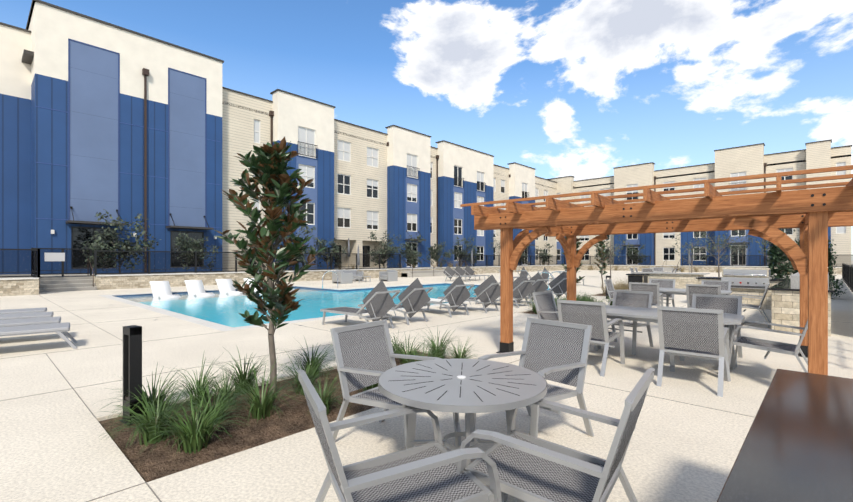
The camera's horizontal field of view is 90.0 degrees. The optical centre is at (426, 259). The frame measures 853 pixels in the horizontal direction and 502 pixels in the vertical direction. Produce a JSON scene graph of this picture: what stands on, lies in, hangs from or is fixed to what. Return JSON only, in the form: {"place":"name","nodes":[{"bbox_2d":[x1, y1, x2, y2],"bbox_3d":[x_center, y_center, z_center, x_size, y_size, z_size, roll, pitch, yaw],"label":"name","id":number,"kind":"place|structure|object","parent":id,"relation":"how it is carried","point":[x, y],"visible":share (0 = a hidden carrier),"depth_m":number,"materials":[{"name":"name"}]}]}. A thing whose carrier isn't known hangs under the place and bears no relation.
{"place":"outdoors","nodes":[
{"label":"outdoors","id":0,"kind":"place"},
{"bbox_2d":[0,261,852,501],"bbox_3d":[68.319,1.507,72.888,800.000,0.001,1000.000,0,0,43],"label":"ground","id":1,"kind":"structure","parent":0,"point":[54,447],"depth_m":4.58,"materials":[{"name":"concrete"}]},
{"bbox_2d":[0,307,46,313],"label":"flat lounger","id":2,"kind":"object","parent":1,"relation":"on","point":[17,311],"visible":0.58,"depth_m":9.40,"materials":[{"name":"grey plastic"}]},
{"bbox_2d":[0,311,55,332],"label":"flat lounger","id":3,"kind":"object","parent":1,"relation":"on","point":[25,315],"visible":0.65,"depth_m":8.56,"materials":[{"name":"grey plastic"}]},
{"bbox_2d":[0,316,65,339],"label":"flat lounger","id":4,"kind":"object","parent":1,"relation":"on","point":[27,321],"visible":0.71,"depth_m":7.78,"materials":[{"name":"grey plastic"}]},
{"bbox_2d":[0,322,76,348],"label":"flat lounger","id":5,"kind":"object","parent":1,"relation":"on","point":[59,328],"visible":0.98,"depth_m":7.03,"materials":[{"name":"grey plastic"}]},
{"bbox_2d":[96,349,453,481],"bbox_3d":[-1.039,1.512,5.023,1.700,0.091,4.300,0,0,43],"label":"bed","id":6,"kind":"object","parent":1,"relation":"on","point":[159,460],"visible":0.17,"depth_m":3.76,"materials":[{"name":"soil"}]},
{"bbox_2d":[119,325,141,425],"bbox_3d":[-2.740,1.067,3.972,0.200,0.880,0.140,0,0,35],"label":"bollard","id":7,"kind":"object","parent":6,"relation":"on","point":[132,357],"visible":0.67,"depth_m":3.94,"materials":[{"name":"grey metal"}]},
{"bbox_2d":[97,362,198,419],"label":"ornamental grass","id":8,"kind":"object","parent":6,"relation":"on","point":[152,396],"depth_m":4.11,"materials":[{"name":"green plant"}]},
{"bbox_2d":[89,379,213,447],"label":"ornamental grass","id":9,"kind":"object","parent":6,"relation":"on","point":[145,420],"depth_m":3.54,"materials":[{"name":"green plant"}]},
{"bbox_2d":[129,382,253,454],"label":"ornamental grass","id":10,"kind":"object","parent":6,"relation":"on","point":[193,436],"depth_m":3.38,"materials":[{"name":"green plant"}]},
{"bbox_2d":[146,354,247,406],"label":"ornamental grass","id":11,"kind":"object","parent":6,"relation":"on","point":[201,384],"depth_m":4.41,"materials":[{"name":"green plant"}]},
{"bbox_2d":[161,373,265,425],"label":"ornamental grass","id":12,"kind":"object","parent":6,"relation":"on","point":[216,403],"depth_m":3.90,"materials":[{"name":"green plant"}]},
{"bbox_2d":[182,362,264,406],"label":"ornamental grass","id":13,"kind":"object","parent":6,"relation":"on","point":[223,390],"depth_m":4.32,"materials":[{"name":"green plant"}]},
{"bbox_2d":[198,345,282,394],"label":"ornamental grass","id":14,"kind":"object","parent":6,"relation":"on","point":[250,374],"depth_m":4.81,"materials":[{"name":"green plant"}]},
{"bbox_2d":[217,357,312,420],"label":"ornamental grass","id":15,"kind":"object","parent":6,"relation":"on","point":[258,409],"depth_m":4.06,"materials":[{"name":"green plant"}]},
{"bbox_2d":[215,136,325,392],"bbox_3d":[-1.686,0.081,4.723,1.115,2.853,1.109,0,0,43],"label":"magnolia","id":16,"kind":"object","parent":6,"relation":"on","point":[268,168],"visible":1,"depth_m":4.57,"materials":[{"name":"green plant"}]},
{"bbox_2d":[268,351,338,394],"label":"ornamental grass","id":17,"kind":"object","parent":6,"relation":"on","point":[299,385],"depth_m":4.73,"materials":[{"name":"green plant"}]},
{"bbox_2d":[277,335,334,377],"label":"ornamental grass","id":18,"kind":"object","parent":6,"relation":"on","point":[320,360],"depth_m":5.40,"materials":[{"name":"green plant"}]},
{"bbox_2d":[286,372,348,414],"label":"ornamental grass","id":19,"kind":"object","parent":6,"relation":"on","point":[326,402],"depth_m":4.25,"materials":[{"name":"green plant"}]},
{"bbox_2d":[359,383,377,390],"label":"ornamental grass","id":20,"kind":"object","parent":6,"relation":"on","point":[372,386],"depth_m":4.68,"materials":[{"name":"green plant"}]},
{"bbox_2d":[390,331,414,353],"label":"ornamental grass","id":21,"kind":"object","parent":6,"relation":"on","point":[394,346],"depth_m":6.64,"materials":[{"name":"green plant"}]},
{"bbox_2d":[391,333,431,363],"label":"ornamental grass","id":22,"kind":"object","parent":6,"relation":"on","point":[403,361],"depth_m":6.06,"materials":[{"name":"green plant"}]},
{"bbox_2d":[393,337,448,363],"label":"ornamental grass","id":23,"kind":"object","parent":6,"relation":"on","point":[412,360],"depth_m":5.48,"materials":[{"name":"green plant"}]},
{"bbox_2d":[413,325,459,358],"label":"ornamental grass","id":24,"kind":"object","parent":6,"relation":"on","point":[434,346],"depth_m":6.51,"materials":[{"name":"green plant"}]},
{"bbox_2d":[432,337,480,358],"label":"ornamental grass","id":25,"kind":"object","parent":6,"relation":"on","point":[458,355],"depth_m":6.00,"materials":[{"name":"green plant"}]},
{"bbox_2d":[0,0,556,276],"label":"building","id":26,"kind":"structure","parent":1,"relation":"on","point":[113,120],"depth_m":27.79,"materials":[{"name":"white"}]},
{"bbox_2d":[99,283,550,330],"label":"pool","id":27,"kind":"structure","parent":1,"relation":"in","point":[218,310],"depth_m":15.44,"materials":[{"name":"blue liquid"}]},
{"bbox_2d":[149,281,179,297],"bbox_3d":[-11.186,1.397,18.256,1.810,0.860,0.720,0,0,43],"label":"pool lounger","id":28,"kind":"object","parent":27,"relation":"on","point":[160,289],"visible":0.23,"depth_m":18.55,"materials":[{"name":"white plastic"}]},
{"bbox_2d":[184,280,214,295],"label":"pool lounger","id":29,"kind":"object","parent":27,"relation":"on","point":[195,287],"visible":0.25,"depth_m":19.56,"materials":[{"name":"white plastic"}]},
{"bbox_2d":[215,279,242,293],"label":"pool lounger","id":30,"kind":"object","parent":27,"relation":"on","point":[225,286],"visible":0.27,"depth_m":20.55,"materials":[{"name":"white plastic"}]},
{"bbox_2d":[243,278,261,291],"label":"pool lounger","id":31,"kind":"object","parent":27,"relation":"on","point":[248,282],"visible":0.06,"depth_m":21.53,"materials":[{"name":"white plastic"}]},
{"bbox_2d":[332,271,352,283],"bbox_3d":[-5.215,1.127,26.432,0.950,0.760,0.855,0,0,43],"label":"armchair","id":32,"kind":"object","parent":1,"relation":"on","point":[345,278],"visible":0.98,"depth_m":26.13,"materials":[{"name":"grey fabric"}]},
{"bbox_2d":[334,270,363,280],"bbox_3d":[-5.295,1.127,28.980,0.855,0.760,1.900,0,0,43],"label":"sofa","id":33,"kind":"object","parent":1,"relation":"on","point":[357,273],"visible":0.5,"depth_m":29.33,"materials":[{"name":"grey fabric"}]},
{"bbox_2d":[357,245,359,270],"bbox_3d":[-4.927,0.232,30.829,0.560,2.550,0.560,0,0,43],"label":"umbrella","id":34,"kind":"object","parent":1,"relation":"on","point":[358,260],"visible":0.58,"depth_m":30.77,"materials":[{"name":"grey fabric"}]},
{"bbox_2d":[320,280,399,328],"bbox_3d":[-1.441,0.975,9.434,2.076,1.077,0.705,0,0,40],"label":"lounger","id":35,"kind":"object","parent":1,"relation":"on","point":[378,302],"visible":0.85,"depth_m":9.12,"materials":[{"name":"silver metal"}]},
{"bbox_2d":[354,276,370,281],"bbox_3d":[-4.204,1.317,28.093,0.550,0.380,1.000,0,0,43],"label":"coffee table","id":36,"kind":"object","parent":1,"relation":"on","point":[362,276],"visible":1,"depth_m":27.90,"materials":[{"name":"metal"}]},
{"bbox_2d":[379,270,397,281],"bbox_3d":[-2.610,1.127,29.206,0.950,0.760,0.855,0,0,43],"label":"sofa","id":37,"kind":"object","parent":1,"relation":"on","point":[389,275],"visible":1,"depth_m":29.03,"materials":[{"name":"grey fabric"}]},
{"bbox_2d":[330,319,460,446],"bbox_3d":[-0.261,1.040,3.465,0.876,0.962,0.655,0,0,37],"label":"chair","id":38,"kind":"object","parent":1,"relation":"on","point":[365,356],"visible":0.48,"depth_m":3.55,"materials":[{"name":"silver metal"}]},
{"bbox_2d":[358,278,432,324],"bbox_3d":[-0.724,0.975,10.425,2.076,1.077,0.705,0,0,38],"label":"lounger","id":39,"kind":"object","parent":1,"relation":"on","point":[413,297],"visible":0.79,"depth_m":10.06,"materials":[{"name":"grey fabric"}]},
{"bbox_2d":[297,369,501,501],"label":"chair","id":40,"kind":"object","parent":1,"relation":"on","point":[426,472],"visible":0.94,"depth_m":2.00,"materials":[{"name":"silver metal"}]},
{"bbox_2d":[0,248,852,291],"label":"retaining wall","id":41,"kind":"structure","parent":1,"relation":"on","point":[847,274],"depth_m":22.62,"materials":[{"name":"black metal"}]},
{"bbox_2d":[424,298,447,305],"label":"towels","id":42,"kind":"object","parent":1,"relation":"on","point":[436,300],"visible":0.12,"depth_m":11.91,"materials":[{"name":"white fabric"}]},
{"bbox_2d":[322,271,561,289],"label":"handrails","id":43,"kind":"object","parent":1,"relation":"on","point":[539,273],"visible":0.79,"depth_m":20.86,"materials":[{"name":"silver metal"}]},
{"bbox_2d":[427,276,473,316],"bbox_3d":[0.438,0.975,11.732,0.705,1.077,2.076,0,0,-43],"label":"lounger","id":44,"kind":"object","parent":1,"relation":"on","point":[456,293],"visible":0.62,"depth_m":11.29,"materials":[{"name":"silver metal"}]},
{"bbox_2d":[443,266,471,280],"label":"lounger","id":45,"kind":"object","parent":1,"relation":"on","point":[449,272],"visible":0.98,"depth_m":29.56,"materials":[{"name":"silver metal"}]},
{"bbox_2d":[378,359,546,466],"bbox_3d":[0.227,1.138,2.778,1.078,0.743,1.078,0,0,43],"label":"round table","id":46,"kind":"object","parent":1,"relation":"on","point":[467,387],"visible":1,"depth_m":2.65,"materials":[{"name":"metal"}]},
{"bbox_2d":[453,266,479,280],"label":"lounger","id":47,"kind":"object","parent":1,"relation":"on","point":[458,270],"visible":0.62,"depth_m":30.34,"materials":[{"name":"silver metal"}]},
{"bbox_2d":[438,275,499,312],"bbox_3d":[1.354,0.975,12.514,2.076,1.077,0.705,0,0,38],"label":"lounger","id":48,"kind":"object","parent":1,"relation":"on","point":[487,291],"visible":0.67,"depth_m":12.16,"materials":[{"name":"silver metal"}]},
{"bbox_2d":[471,250,474,274],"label":"umbrella","id":49,"kind":"object","parent":1,"relation":"on","point":[472,258],"visible":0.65,"depth_m":40.95,"materials":[{"name":"grey fabric"}]},
{"bbox_2d":[463,265,489,278],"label":"lounger","id":50,"kind":"object","parent":1,"relation":"on","point":[468,270],"visible":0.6,"depth_m":31.18,"materials":[{"name":"silver metal"}]},
{"bbox_2d":[473,273,534,307],"bbox_3d":[2.566,0.975,13.829,2.076,1.077,0.705,0,0,42],"label":"lounger","id":51,"kind":"object","parent":1,"relation":"on","point":[523,287],"visible":0.6,"depth_m":13.42,"materials":[{"name":"grey fabric"}]},
{"bbox_2d":[516,267,531,279],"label":"lounger","id":52,"kind":"object","parent":1,"relation":"on","point":[524,271],"visible":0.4,"depth_m":25.62,"materials":[{"name":"silver metal"}]},
{"bbox_2d":[516,310,536,314],"bbox_3d":[4.412,1.512,12.800,1.700,0.091,3.700,0,0,43],"label":"bed","id":53,"kind":"object","parent":1,"relation":"on","point":[530,312],"visible":0.06,"depth_m":12.21,"materials":[{"name":"soil"}]},
{"bbox_2d":[561,236,584,282],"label":"tree","id":54,"kind":"object","parent":53,"relation":"on","point":[578,243],"visible":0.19,"depth_m":13.80,"materials":[{"name":"green plant"}]},
{"bbox_2d":[470,317,593,441],"bbox_3d":[0.887,1.040,3.593,0.876,0.962,0.655,0,0,-41],"label":"chair","id":55,"kind":"object","parent":1,"relation":"on","point":[556,351],"visible":0.58,"depth_m":3.70,"materials":[{"name":"silver metal"}]},
{"bbox_2d":[527,273,548,304],"bbox_3d":[3.271,0.975,14.687,0.705,1.077,2.076,0,0,-44],"label":"lounger","id":56,"kind":"object","parent":1,"relation":"on","point":[539,284],"visible":0.35,"depth_m":14.18,"materials":[{"name":"silver metal"}]},
{"bbox_2d":[538,267,554,282],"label":"lounger","id":57,"kind":"object","parent":1,"relation":"on","point":[544,275],"visible":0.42,"depth_m":24.72,"materials":[{"name":"silver metal"}]},
{"bbox_2d":[456,367,654,501],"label":"chair","id":58,"kind":"object","parent":1,"relation":"on","point":[530,468],"visible":0.85,"depth_m":2.10,"materials":[{"name":"silver metal"}]},
{"bbox_2d":[545,272,566,298],"bbox_3d":[4.455,0.975,15.713,0.705,1.077,2.076,0,0,-44],"label":"lounger","id":59,"kind":"object","parent":1,"relation":"on","point":[558,285],"visible":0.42,"depth_m":15.30,"materials":[{"name":"grey fabric"}]},
{"bbox_2d":[532,291,597,350],"bbox_3d":[2.283,1.040,7.092,0.876,0.962,0.655,0,0,45],"label":"chair","id":60,"kind":"object","parent":1,"relation":"on","point":[545,305],"visible":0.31,"depth_m":7.30,"materials":[{"name":"silver metal"}]},
{"bbox_2d":[557,299,624,376],"bbox_3d":[2.315,1.040,6.006,0.655,0.962,0.876,0,0,41],"label":"chair","id":61,"kind":"object","parent":1,"relation":"on","point":[594,314],"visible":0.71,"depth_m":5.72,"materials":[{"name":"silver metal"}]},
{"bbox_2d":[592,293,605,295],"bbox_3d":[8.832,1.512,18.456,2.200,0.091,4.000,0,0,43],"label":"bed","id":62,"kind":"object","parent":1,"relation":"on","point":[600,294],"visible":0.12,"depth_m":18.17,"materials":[{"name":"soil"}]},
{"bbox_2d":[594,241,607,287],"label":"magnolia","id":63,"kind":"object","parent":1,"relation":"on","point":[601,253],"visible":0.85,"depth_m":22.15,"materials":[{"name":"green plant"}]},
{"bbox_2d":[606,276,610,298],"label":"chair","id":64,"kind":"object","parent":1,"relation":"on","point":[607,295],"visible":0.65,"depth_m":16.13,"materials":[{"name":"grey metal"}]},
{"bbox_2d":[595,235,631,275],"bbox_3d":[14.791,-0.530,34.157,2.707,4.076,2.830,0,0,-10],"label":"tree","id":65,"kind":"object","parent":1,"relation":"on","point":[616,248],"visible":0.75,"depth_m":33.99,"materials":[{"name":"green plant"}]},
{"bbox_2d":[604,279,624,304],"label":"chair","id":66,"kind":"object","parent":1,"relation":"on","point":[609,286],"visible":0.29,"depth_m":11.70,"materials":[{"name":"silver metal"}]},
{"bbox_2d":[594,290,653,354],"bbox_3d":[3.358,1.040,7.235,0.876,0.962,0.655,0,0,-45],"label":"chair","id":67,"kind":"object","parent":1,"relation":"on","point":[642,299],"visible":0.52,"depth_m":7.37,"materials":[{"name":"silver metal"}]},
{"bbox_2d":[629,282,662,323],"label":"chair","id":68,"kind":"object","parent":1,"relation":"on","point":[649,287],"visible":0.44,"depth_m":10.15,"materials":[{"name":"silver metal"}]},
{"bbox_2d":[460,165,852,374],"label":"pergola","id":69,"kind":"object","parent":1,"relation":"on","point":[813,215],"visible":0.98,"depth_m":5.59,"materials":[{"name":"brown wood"}]},
{"bbox_2d":[649,279,674,306],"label":"chair","id":70,"kind":"object","parent":1,"relation":"on","point":[666,283],"visible":0.29,"depth_m":11.90,"materials":[{"name":"silver metal"}]},
{"bbox_2d":[598,305,744,380],"bbox_3d":[3.309,1.141,6.221,2.100,0.738,1.050,0,0,40],"label":"rectangular table","id":71,"kind":"object","parent":1,"relation":"on","point":[637,314],"visible":0.38,"depth_m":5.95,"materials":[{"name":"metal"}]},
{"bbox_2d":[688,250,690,272],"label":"umbrella","id":72,"kind":"object","parent":1,"relation":"on","point":[689,259],"visible":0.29,"depth_m":40.72,"materials":[{"name":"silver metal"}]},
{"bbox_2d":[672,232,708,272],"bbox_3d":[20.509,-0.379,32.772,2.620,3.774,2.507,0,0,-23],"label":"tree","id":73,"kind":"object","parent":1,"relation":"on","point":[699,247],"visible":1,"depth_m":32.88,"materials":[{"name":"green plant"}]},
{"bbox_2d":[656,306,729,396],"bbox_3d":[3.263,1.040,5.205,0.655,0.962,0.876,0,0,39],"label":"chair","id":74,"kind":"object","parent":1,"relation":"on","point":[692,332],"visible":0.94,"depth_m":4.96,"materials":[{"name":"silver metal"}]},
{"bbox_2d":[659,288,731,294],"bbox_3d":[6.386,1.141,10.739,2.100,0.738,1.050,0,0,38],"label":"rectangular table","id":75,"kind":"object","parent":1,"relation":"on","point":[676,291],"visible":0.27,"depth_m":10.49,"materials":[{"name":"metal"}]},
{"bbox_2d":[686,284,720,307],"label":"chair","id":76,"kind":"object","parent":1,"relation":"on","point":[691,289],"visible":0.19,"depth_m":9.49,"materials":[{"name":"silver metal"}]},
{"bbox_2d":[680,294,742,367],"bbox_3d":[4.304,1.040,6.436,0.655,0.962,0.876,0,0,43],"label":"chair","id":77,"kind":"object","parent":1,"relation":"on","point":[731,304],"visible":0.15,"depth_m":6.61,"materials":[{"name":"silver metal"}]},
{"bbox_2d":[701,280,730,294],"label":"chair","id":78,"kind":"object","parent":1,"relation":"on","point":[725,285],"visible":0.12,"depth_m":11.17,"materials":[{"name":"silver metal"}]},
{"bbox_2d":[696,230,747,276],"bbox_3d":[17.079,-0.453,25.055,2.722,3.922,2.605,0,0,20],"label":"tree","id":79,"kind":"object","parent":1,"relation":"on","point":[718,244],"visible":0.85,"depth_m":24.91,"materials":[{"name":"green plant"}]},
{"bbox_2d":[626,268,833,335],"bbox_3d":[9.946,0.892,14.176,4.258,1.230,12.291,0,0,7],"label":"kitchen","id":80,"kind":"object","parent":1,"relation":"on","point":[781,301],"visible":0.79,"depth_m":12.80,"materials":[{"name":"stone"}]},
{"bbox_2d":[732,283,770,327],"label":"chair","id":81,"kind":"object","parent":1,"relation":"on","point":[758,307],"visible":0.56,"depth_m":9.72,"materials":[{"name":"silver metal"}]},
{"bbox_2d":[729,320,807,372],"bbox_3d":[4.337,1.040,5.351,0.876,0.962,0.655,0,0,43],"label":"chair","id":82,"kind":"object","parent":1,"relation":"on","point":[768,346],"visible":0.75,"depth_m":5.36,"materials":[{"name":"silver metal"}]},
{"bbox_2d":[755,229,799,273],"bbox_3d":[17.356,-0.218,20.711,2.293,3.453,2.397,0,0,34],"label":"tree","id":83,"kind":"object","parent":1,"relation":"on","point":[765,243],"visible":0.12,"depth_m":20.81,"materials":[{"name":"green plant"}]},
{"bbox_2d":[763,229,792,278],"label":"tree","id":84,"kind":"object","parent":1,"relation":"on","point":[776,254],"visible":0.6,"depth_m":16.43,"materials":[{"name":"green plant"}]},
{"bbox_2d":[717,369,852,501],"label":"table","id":85,"kind":"object","parent":1,"relation":"on","point":[797,445],"visible":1,"depth_m":1.34,"materials":[{"name":"stone"}]},
{"bbox_2d":[784,238,799,278],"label":"tree","id":86,"kind":"object","parent":1,"relation":"on","point":[793,271],"visible":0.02,"depth_m":18.15,"materials":[{"name":"green plant"}]},
{"bbox_2d":[828,237,846,296],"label":"tree","id":87,"kind":"object","parent":1,"relation":"on","point":[830,268],"visible":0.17,"depth_m":16.21,"materials":[{"name":"green plant"}]},
{"bbox_2d":[0,265,852,295],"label":"wall","id":88,"kind":"structure","parent":0,"point":[12,286],"depth_m":23.88,"materials":[{"name":"stone"}]},
{"bbox_2d":[79,209,160,272],"bbox_3d":[-16.423,-0.861,22.790,2.924,3.461,3.381,0,0,32],"label":"tree","id":89,"kind":"object","parent":88,"relation":"on","point":[126,244],"visible":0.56,"depth_m":22.62,"materials":[{"name":"green plant"}]},
{"bbox_2d":[174,232,221,272],"bbox_3d":[-13.681,-0.354,25.448,2.435,2.447,2.726,0,0,23],"label":"tree","id":90,"kind":"object","parent":88,"relation":"on","point":[187,246],"visible":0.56,"depth_m":25.10,"materials":[{"name":"green plant"}]},
{"bbox_2d":[237,234,268,266],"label":"tree","id":91,"kind":"object","parent":88,"relation":"on","point":[242,254],"visible":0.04,"depth_m":28.02,"materials":[{"name":"green plant"}]},
{"bbox_2d":[279,225,315,265],"bbox_3d":[-9.178,-0.932,30.007,3.044,3.604,3.520,0,0,-24],"label":"tree","id":92,"kind":"object","parent":88,"relation":"on","point":[300,259],"visible":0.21,"depth_m":29.64,"materials":[{"name":"green plant"}]},
{"bbox_2d":[312,237,347,268],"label":"tree","id":93,"kind":"object","parent":88,"relation":"on","point":[321,245],"visible":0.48,"depth_m":32.24,"materials":[{"name":"green plant"}]},
{"bbox_2d":[345,238,349,269],"bbox_3d":[-6.151,-0.428,33.762,0.560,2.550,0.560,0,0,43],"label":"umbrella","id":94,"kind":"object","parent":88,"relation":"on","point":[348,255],"visible":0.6,"depth_m":33.69,"materials":[{"name":"grey fabric"}]},
{"bbox_2d":[367,230,402,268],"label":"tree","id":95,"kind":"object","parent":88,"relation":"on","point":[382,252],"visible":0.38,"depth_m":35.97,"materials":[{"name":"green plant"}]},
{"bbox_2d":[395,234,423,267],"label":"tree","id":96,"kind":"object","parent":88,"relation":"on","point":[409,255],"visible":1,"depth_m":38.57,"materials":[{"name":"green plant"}]},
{"bbox_2d":[426,241,454,264],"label":"tree","id":97,"kind":"object","parent":88,"relation":"on","point":[434,256],"visible":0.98,"depth_m":41.06,"materials":[{"name":"green plant"}]},
{"bbox_2d":[449,235,480,265],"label":"tree","id":98,"kind":"object","parent":88,"relation":"on","point":[457,251],"visible":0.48,"depth_m":44.71,"materials":[{"name":"green plant"}]},
{"bbox_2d":[489,235,499,254],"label":"tree","id":99,"kind":"object","parent":88,"relation":"on","point":[495,245],"visible":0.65,"depth_m":48.69,"materials":[{"name":"green plant"}]},
{"bbox_2d":[518,245,529,263],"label":"tree","id":100,"kind":"object","parent":88,"relation":"on","point":[523,258],"visible":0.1,"depth_m":51.81,"materials":[{"name":"green plant"}]},
{"bbox_2d":[534,244,552,263],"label":"tree","id":101,"kind":"object","parent":88,"relation":"on","point":[544,258],"visible":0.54,"depth_m":55.97,"materials":[{"name":"green plant"}]},
{"bbox_2d":[595,246,616,263],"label":"tree","id":102,"kind":"object","parent":88,"relation":"on","point":[596,254],"visible":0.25,"depth_m":58.56,"materials":[{"name":"green plant"}]},
{"bbox_2d":[625,244,647,263],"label":"tree","id":103,"kind":"object","parent":88,"relation":"on","point":[635,257],"visible":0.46,"depth_m":56.08,"materials":[{"name":"green plant"}]},
{"bbox_2d":[706,242,724,256],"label":"tree","id":104,"kind":"object","parent":88,"relation":"on","point":[714,249],"visible":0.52,"depth_m":49.98,"materials":[{"name":"green plant"}]},
{"bbox_2d":[728,235,752,264],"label":"tree","id":105,"kind":"object","parent":88,"relation":"on","point":[742,251],"visible":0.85,"depth_m":48.30,"materials":[{"name":"green plant"}]},
{"bbox_2d":[0,0,852,260],"label":"sky","id":106,"kind":"structure","parent":0,"point":[580,89],"materials":[{"name":"blue"}]},
{"bbox_2d":[642,268,653,271],"bbox_3d":[13.733,1.040,26.282,0.655,0.962,0.876,0,0,43],"label":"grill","id":107,"kind":"object","parent":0,"point":[647,269],"visible":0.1,"depth_m":26.00,"materials":[{"name":"silver metal"}]},
{"bbox_2d":[653,267,663,270],"bbox_3d":[15.397,1.040,28.398,0.655,0.962,0.876,0,0,31],"label":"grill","id":108,"kind":"object","parent":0,"point":[658,268],"visible":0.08,"depth_m":28.70,"materials":[{"name":"silver metal"}]},
{"bbox_2d":[548,139,851,265],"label":"building","id":109,"kind":"structure","parent":0,"point":[747,160],"depth_m":54.15,"materials":[{"name":"brick"},{"name":"painted siding"},{"name":"glass"}]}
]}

